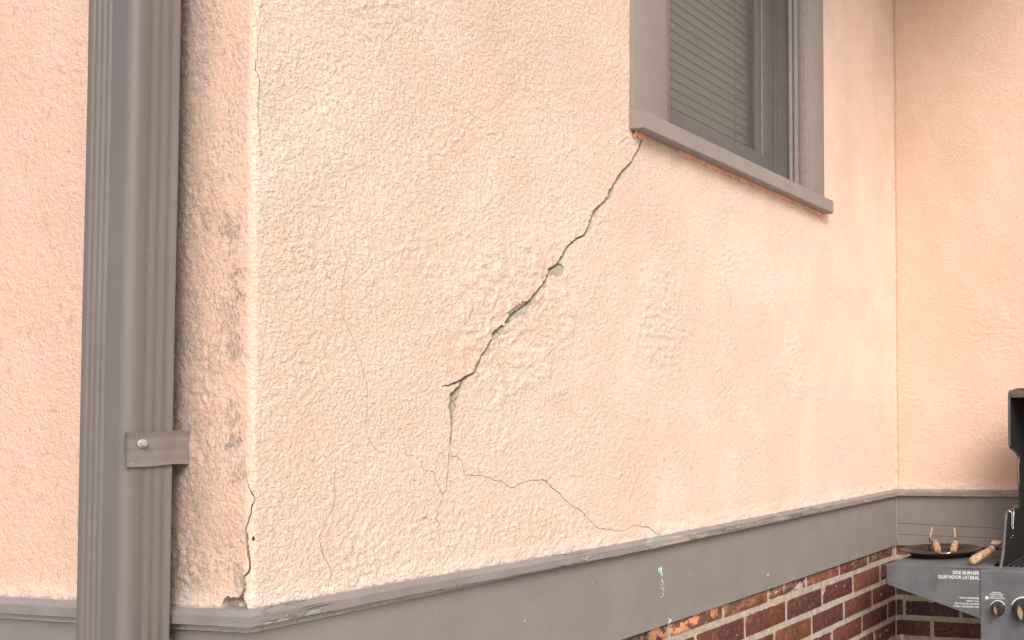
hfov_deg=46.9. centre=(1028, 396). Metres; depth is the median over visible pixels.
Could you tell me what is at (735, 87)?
window
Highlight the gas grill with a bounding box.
[885,388,1023,639]
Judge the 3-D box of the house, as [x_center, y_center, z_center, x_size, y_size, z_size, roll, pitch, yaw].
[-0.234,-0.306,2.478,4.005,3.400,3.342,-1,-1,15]
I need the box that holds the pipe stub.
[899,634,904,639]
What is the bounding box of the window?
[629,0,832,216]
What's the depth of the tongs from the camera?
2.97 m
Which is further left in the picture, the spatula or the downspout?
the downspout
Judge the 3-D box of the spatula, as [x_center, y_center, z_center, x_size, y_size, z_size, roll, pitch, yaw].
[-0.117,0.465,2.860,0.062,0.048,0.240,-1,-1,15]
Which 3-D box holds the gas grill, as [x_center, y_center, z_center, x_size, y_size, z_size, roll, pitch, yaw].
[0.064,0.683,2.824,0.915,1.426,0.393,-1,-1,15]
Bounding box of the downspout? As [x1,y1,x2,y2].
[76,0,189,639]
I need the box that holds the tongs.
[929,527,957,553]
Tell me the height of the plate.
0.020 m
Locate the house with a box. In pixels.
[0,0,1023,639]
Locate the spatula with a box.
[969,541,1001,564]
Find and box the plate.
[900,543,981,558]

